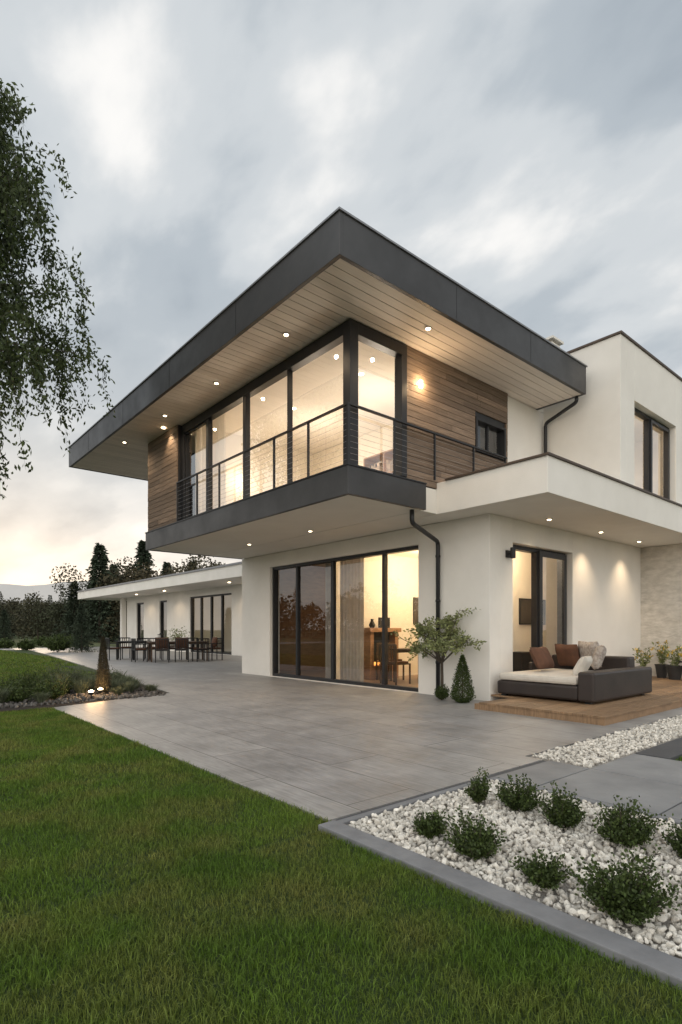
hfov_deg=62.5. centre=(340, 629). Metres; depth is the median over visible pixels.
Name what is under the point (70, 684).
garden shrub
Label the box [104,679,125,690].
ornamental grass
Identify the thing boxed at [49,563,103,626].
broadleaf tree
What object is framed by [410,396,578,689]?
downspout
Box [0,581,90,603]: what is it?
distant hills
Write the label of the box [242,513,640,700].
ground floor walls
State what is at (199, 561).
broadleaf tree
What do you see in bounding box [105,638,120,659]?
patio chair
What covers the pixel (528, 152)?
sky
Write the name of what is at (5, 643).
garden shrub
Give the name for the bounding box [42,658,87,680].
garden shrub
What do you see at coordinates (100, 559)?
conifer tree
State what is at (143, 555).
conifer tree
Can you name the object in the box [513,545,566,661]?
terrace door frame
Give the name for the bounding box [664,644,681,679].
potted plant
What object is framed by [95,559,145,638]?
broadleaf tree
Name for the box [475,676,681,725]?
timber deck
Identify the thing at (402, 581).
interior walls
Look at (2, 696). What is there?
ornamental grass
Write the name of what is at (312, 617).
study walls
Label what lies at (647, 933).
white gravel
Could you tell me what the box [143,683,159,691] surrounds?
ornamental grass
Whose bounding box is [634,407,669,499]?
bedroom window frame
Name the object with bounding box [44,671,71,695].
ornamental grass
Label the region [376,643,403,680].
dining chair
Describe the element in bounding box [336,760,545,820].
drainage channel
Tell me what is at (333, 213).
roof coping
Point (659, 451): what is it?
bedroom glass
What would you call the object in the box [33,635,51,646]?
garden shrub
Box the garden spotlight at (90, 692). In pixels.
[88,690,93,698]
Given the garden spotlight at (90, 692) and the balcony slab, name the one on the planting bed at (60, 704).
the garden spotlight at (90, 692)
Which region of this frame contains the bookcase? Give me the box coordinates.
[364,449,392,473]
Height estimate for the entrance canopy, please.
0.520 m
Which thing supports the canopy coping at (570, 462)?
on the entrance canopy
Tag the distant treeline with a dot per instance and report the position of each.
(16, 606)
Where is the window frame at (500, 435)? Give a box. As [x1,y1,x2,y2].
[475,416,505,460]
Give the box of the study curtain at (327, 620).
[325,563,330,677]
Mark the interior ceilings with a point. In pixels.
(318, 386)
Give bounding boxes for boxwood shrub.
[412,807,451,838]
[434,684,449,699]
[440,805,506,859]
[464,767,491,803]
[493,773,547,811]
[508,848,574,890]
[537,780,586,829]
[565,841,681,926]
[592,795,665,848]
[661,813,681,858]
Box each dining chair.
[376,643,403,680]
[380,644,410,684]
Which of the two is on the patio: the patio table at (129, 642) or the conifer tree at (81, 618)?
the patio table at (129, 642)
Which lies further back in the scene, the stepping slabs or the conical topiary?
the conical topiary
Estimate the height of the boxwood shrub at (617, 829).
0.296 m
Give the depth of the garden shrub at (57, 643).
29.74 m
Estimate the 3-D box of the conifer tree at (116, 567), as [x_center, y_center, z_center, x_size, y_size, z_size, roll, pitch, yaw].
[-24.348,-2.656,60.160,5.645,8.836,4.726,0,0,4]
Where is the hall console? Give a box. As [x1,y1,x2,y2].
[513,651,530,671]
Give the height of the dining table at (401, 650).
0.750 m
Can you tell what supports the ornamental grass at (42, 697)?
on the planting bed at (60, 704)
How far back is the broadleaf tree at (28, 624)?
64.45 m
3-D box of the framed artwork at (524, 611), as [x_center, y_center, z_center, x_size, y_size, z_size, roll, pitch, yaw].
[4.337,-0.410,12.714,1.060,0.580,0.038,0,0,-40]
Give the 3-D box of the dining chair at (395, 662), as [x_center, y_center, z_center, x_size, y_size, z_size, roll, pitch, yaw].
[1.185,0.735,12.248,0.460,0.870,0.490,0,0,-40]
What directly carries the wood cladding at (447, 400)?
on the upper floor
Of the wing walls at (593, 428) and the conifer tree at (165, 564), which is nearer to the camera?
the wing walls at (593, 428)
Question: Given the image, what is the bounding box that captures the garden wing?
[77,561,241,655]
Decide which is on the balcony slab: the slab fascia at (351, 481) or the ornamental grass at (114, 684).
the slab fascia at (351, 481)
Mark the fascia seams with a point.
(235, 334)
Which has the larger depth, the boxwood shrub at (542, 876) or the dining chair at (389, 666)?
the dining chair at (389, 666)
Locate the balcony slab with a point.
(346, 517)
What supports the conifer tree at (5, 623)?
on the ground at (16, 641)
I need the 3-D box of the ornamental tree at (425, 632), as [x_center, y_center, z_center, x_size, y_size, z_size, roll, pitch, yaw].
[1.582,0.393,9.529,1.164,1.577,1.635,0,0,-28]
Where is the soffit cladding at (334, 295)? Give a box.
[72,259,580,479]
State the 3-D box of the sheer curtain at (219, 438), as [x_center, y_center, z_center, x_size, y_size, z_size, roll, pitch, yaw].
[-2.684,-3.400,11.807,0.070,2.040,1.050,0,0,-40]
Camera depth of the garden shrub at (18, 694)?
9.06 m
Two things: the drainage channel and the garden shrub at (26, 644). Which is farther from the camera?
the garden shrub at (26, 644)
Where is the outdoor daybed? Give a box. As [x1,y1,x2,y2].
[498,641,651,703]
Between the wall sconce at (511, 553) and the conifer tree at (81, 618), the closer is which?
the wall sconce at (511, 553)
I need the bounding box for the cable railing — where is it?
[176,402,507,521]
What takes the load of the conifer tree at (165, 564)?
on the ground at (16, 641)
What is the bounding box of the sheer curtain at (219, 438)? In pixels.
[202,413,225,511]
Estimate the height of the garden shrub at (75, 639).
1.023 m
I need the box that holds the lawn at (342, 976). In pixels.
[0,650,681,1023]
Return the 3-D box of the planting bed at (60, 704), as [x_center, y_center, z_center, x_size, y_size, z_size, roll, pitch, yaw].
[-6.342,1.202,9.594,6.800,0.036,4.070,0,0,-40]
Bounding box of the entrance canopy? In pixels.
[419,455,681,547]
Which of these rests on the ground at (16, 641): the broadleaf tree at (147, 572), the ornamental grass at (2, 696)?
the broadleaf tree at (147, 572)
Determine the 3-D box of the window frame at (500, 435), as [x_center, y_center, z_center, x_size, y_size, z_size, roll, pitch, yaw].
[2.709,-3.525,10.446,0.940,0.610,0.220,0,0,-40]
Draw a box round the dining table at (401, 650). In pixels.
[389,648,410,681]
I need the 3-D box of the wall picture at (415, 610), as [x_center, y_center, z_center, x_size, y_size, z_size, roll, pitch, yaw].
[2.264,-0.500,14.913,1.000,0.700,0.035,0,0,-40]
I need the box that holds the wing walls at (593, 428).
[538,334,681,503]
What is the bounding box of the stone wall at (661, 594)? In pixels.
[641,544,681,677]
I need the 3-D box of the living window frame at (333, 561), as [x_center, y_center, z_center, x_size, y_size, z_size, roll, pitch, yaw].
[-0.072,-0.215,12.490,0.140,2.770,5.020,0,0,-40]
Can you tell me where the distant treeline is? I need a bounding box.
[0,591,117,638]
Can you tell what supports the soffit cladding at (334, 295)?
attached to the roof fascia at (339, 234)
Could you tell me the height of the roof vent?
0.500 m
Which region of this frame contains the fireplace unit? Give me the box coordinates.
[364,617,400,679]
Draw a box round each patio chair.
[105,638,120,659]
[118,637,130,658]
[131,638,147,661]
[132,638,148,660]
[149,638,161,660]
[155,637,168,662]
[167,637,181,659]
[175,637,188,661]
[186,638,196,658]
[192,638,208,661]
[209,637,222,659]
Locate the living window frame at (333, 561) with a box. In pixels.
[272,545,417,691]
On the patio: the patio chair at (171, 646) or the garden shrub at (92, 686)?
the patio chair at (171, 646)
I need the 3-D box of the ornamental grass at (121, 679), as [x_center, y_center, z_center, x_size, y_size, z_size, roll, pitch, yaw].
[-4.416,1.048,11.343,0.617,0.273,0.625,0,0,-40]
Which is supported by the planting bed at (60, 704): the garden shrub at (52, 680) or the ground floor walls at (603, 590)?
the garden shrub at (52, 680)
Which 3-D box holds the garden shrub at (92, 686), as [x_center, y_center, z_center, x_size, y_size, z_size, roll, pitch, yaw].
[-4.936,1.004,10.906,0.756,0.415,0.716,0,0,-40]
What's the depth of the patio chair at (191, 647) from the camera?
22.60 m
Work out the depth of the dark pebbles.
9.60 m
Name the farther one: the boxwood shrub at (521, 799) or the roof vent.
the roof vent
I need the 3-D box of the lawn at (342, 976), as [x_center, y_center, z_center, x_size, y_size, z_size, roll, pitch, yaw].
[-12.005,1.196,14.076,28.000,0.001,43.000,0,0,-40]
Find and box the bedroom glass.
[653,425,665,497]
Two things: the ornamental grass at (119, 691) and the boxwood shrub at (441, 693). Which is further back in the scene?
the ornamental grass at (119, 691)
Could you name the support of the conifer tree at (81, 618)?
on the ground at (16, 641)
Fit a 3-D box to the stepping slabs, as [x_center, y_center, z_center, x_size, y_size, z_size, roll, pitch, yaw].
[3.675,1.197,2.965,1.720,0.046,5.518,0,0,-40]
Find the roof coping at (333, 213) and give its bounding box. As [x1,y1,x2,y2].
[68,206,587,447]
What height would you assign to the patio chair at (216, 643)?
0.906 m
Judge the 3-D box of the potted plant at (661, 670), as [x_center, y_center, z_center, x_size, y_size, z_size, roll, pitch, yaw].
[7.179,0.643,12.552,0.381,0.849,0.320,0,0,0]
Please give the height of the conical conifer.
0.824 m
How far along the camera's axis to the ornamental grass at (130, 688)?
10.46 m
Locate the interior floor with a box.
[279,669,417,686]
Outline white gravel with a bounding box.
[349,715,681,956]
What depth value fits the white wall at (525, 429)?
11.20 m
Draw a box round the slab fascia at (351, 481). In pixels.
[146,465,425,558]
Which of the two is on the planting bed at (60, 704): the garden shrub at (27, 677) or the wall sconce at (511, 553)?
the garden shrub at (27, 677)
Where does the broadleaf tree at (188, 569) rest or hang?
on the ground at (16, 641)
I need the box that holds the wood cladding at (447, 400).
[148,346,507,530]
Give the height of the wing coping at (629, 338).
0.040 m
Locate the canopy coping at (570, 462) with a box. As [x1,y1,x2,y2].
[445,452,681,506]
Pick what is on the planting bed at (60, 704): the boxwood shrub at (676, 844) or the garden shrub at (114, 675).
the garden shrub at (114, 675)
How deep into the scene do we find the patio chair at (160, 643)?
20.36 m
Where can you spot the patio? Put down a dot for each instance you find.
(331, 751)
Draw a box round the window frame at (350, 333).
[181,318,406,519]
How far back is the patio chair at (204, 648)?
21.06 m
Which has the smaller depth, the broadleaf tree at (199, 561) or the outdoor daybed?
the outdoor daybed
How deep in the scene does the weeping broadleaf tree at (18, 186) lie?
9.84 m
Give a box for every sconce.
[419,380,422,388]
[505,547,515,557]
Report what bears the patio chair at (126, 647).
on the patio
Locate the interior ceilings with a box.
[190,341,642,566]
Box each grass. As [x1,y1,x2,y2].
[0,684,12,703]
[32,691,53,703]
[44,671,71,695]
[72,679,90,693]
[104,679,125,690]
[108,686,128,694]
[110,675,131,685]
[117,674,138,681]
[119,681,137,692]
[123,678,147,689]
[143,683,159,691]
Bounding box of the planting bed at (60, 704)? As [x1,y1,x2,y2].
[0,685,162,711]
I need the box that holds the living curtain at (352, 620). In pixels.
[340,558,363,681]
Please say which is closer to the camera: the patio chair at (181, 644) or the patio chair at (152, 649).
the patio chair at (181, 644)
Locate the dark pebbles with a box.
[0,688,165,708]
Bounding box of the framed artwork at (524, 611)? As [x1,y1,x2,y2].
[519,598,545,624]
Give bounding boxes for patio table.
[114,641,146,659]
[147,641,209,661]
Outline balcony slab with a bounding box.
[152,487,440,558]
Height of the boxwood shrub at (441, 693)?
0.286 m
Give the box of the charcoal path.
[635,737,681,759]
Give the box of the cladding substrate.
[178,411,504,520]
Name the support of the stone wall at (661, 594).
on the patio
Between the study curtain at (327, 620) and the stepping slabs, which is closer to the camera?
the stepping slabs
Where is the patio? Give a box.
[0,647,681,821]
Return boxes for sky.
[0,0,681,585]
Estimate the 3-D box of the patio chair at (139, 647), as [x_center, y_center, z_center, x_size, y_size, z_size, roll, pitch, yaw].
[-7.831,0.745,21.973,0.500,0.870,0.460,0,0,-40]
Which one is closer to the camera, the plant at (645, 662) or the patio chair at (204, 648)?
the plant at (645, 662)
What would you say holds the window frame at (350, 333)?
on the upper floor
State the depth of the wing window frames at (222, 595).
28.92 m
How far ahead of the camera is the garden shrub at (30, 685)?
9.90 m
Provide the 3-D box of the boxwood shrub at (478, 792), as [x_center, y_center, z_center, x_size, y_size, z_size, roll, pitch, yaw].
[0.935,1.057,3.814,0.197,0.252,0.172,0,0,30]
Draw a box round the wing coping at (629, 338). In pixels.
[567,330,681,380]
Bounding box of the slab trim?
[145,463,426,533]
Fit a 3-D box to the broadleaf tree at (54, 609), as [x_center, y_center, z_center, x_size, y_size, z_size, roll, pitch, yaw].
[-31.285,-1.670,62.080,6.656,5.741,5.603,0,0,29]
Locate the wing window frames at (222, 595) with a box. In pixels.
[137,593,231,654]
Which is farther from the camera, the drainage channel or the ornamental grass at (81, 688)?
the ornamental grass at (81, 688)
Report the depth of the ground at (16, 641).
43.43 m
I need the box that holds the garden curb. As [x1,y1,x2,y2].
[318,777,681,989]
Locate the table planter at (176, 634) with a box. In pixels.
[163,625,195,640]
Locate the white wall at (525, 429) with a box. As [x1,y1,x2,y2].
[507,396,543,461]
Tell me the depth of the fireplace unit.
13.22 m
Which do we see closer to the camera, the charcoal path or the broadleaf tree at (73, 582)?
the charcoal path
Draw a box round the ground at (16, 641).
[3,634,680,990]
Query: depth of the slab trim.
8.91 m
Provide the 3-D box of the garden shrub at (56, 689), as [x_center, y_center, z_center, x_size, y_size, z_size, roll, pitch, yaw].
[-4.904,0.943,9.380,0.646,0.495,0.644,0,0,-40]
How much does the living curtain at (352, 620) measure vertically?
2.970 m
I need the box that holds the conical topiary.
[94,636,111,693]
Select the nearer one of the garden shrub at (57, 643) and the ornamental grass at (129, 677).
the ornamental grass at (129, 677)
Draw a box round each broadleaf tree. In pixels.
[0,78,115,498]
[0,598,58,638]
[21,595,75,635]
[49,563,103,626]
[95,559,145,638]
[96,560,202,605]
[101,556,138,615]
[136,562,194,577]
[182,555,224,569]
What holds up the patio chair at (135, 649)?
on the patio
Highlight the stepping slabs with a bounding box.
[495,754,681,819]
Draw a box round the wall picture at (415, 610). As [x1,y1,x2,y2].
[413,597,417,623]
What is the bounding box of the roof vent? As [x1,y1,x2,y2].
[545,335,563,347]
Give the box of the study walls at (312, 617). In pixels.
[279,566,324,671]
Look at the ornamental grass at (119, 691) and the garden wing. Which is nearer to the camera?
the ornamental grass at (119, 691)
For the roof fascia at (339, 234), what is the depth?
8.35 m
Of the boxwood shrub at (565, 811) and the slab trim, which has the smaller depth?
the boxwood shrub at (565, 811)
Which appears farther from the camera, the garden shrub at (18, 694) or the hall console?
the hall console
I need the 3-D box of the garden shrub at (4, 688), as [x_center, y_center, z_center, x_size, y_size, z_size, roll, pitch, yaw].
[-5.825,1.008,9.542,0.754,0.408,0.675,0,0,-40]
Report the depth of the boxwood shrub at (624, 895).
2.26 m
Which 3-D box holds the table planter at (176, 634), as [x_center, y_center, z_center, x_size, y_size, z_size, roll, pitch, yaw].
[-6.273,0.244,21.490,1.263,0.860,1.082,0,0,-40]
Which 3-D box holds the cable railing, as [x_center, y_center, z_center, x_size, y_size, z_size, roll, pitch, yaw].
[-0.245,-2.797,11.429,3.980,0.875,5.730,0,0,-40]
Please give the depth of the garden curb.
2.41 m
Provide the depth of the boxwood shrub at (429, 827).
3.17 m
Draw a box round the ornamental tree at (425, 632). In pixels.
[390,607,486,686]
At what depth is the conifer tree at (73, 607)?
57.65 m
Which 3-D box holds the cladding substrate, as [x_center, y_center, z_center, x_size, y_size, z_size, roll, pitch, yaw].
[-0.199,-3.428,12.631,5.510,2.175,7.240,0,0,-40]
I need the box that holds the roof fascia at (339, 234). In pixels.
[69,210,585,480]
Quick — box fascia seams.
[88,302,235,450]
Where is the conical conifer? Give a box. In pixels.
[449,654,475,702]
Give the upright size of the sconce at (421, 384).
0.120 m
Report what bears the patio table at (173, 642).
on the patio
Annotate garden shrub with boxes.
[0,637,15,647]
[0,673,39,691]
[0,677,23,691]
[0,683,37,702]
[7,665,50,684]
[16,638,37,649]
[27,673,69,699]
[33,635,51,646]
[35,669,69,693]
[37,673,74,692]
[41,633,72,651]
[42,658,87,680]
[68,633,87,647]
[72,670,100,690]
[81,668,124,680]
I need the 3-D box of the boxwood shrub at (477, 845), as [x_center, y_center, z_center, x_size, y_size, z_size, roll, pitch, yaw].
[0.690,1.060,2.922,0.324,0.254,0.374,0,0,-25]
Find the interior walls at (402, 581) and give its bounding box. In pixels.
[195,424,556,678]
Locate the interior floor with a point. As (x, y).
(400, 680)
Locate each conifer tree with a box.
[0,609,17,641]
[52,581,91,641]
[63,542,119,642]
[67,603,97,652]
[97,564,126,641]
[126,540,155,633]
[160,562,171,575]
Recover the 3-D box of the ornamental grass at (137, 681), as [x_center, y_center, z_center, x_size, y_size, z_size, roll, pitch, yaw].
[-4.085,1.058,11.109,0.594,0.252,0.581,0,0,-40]

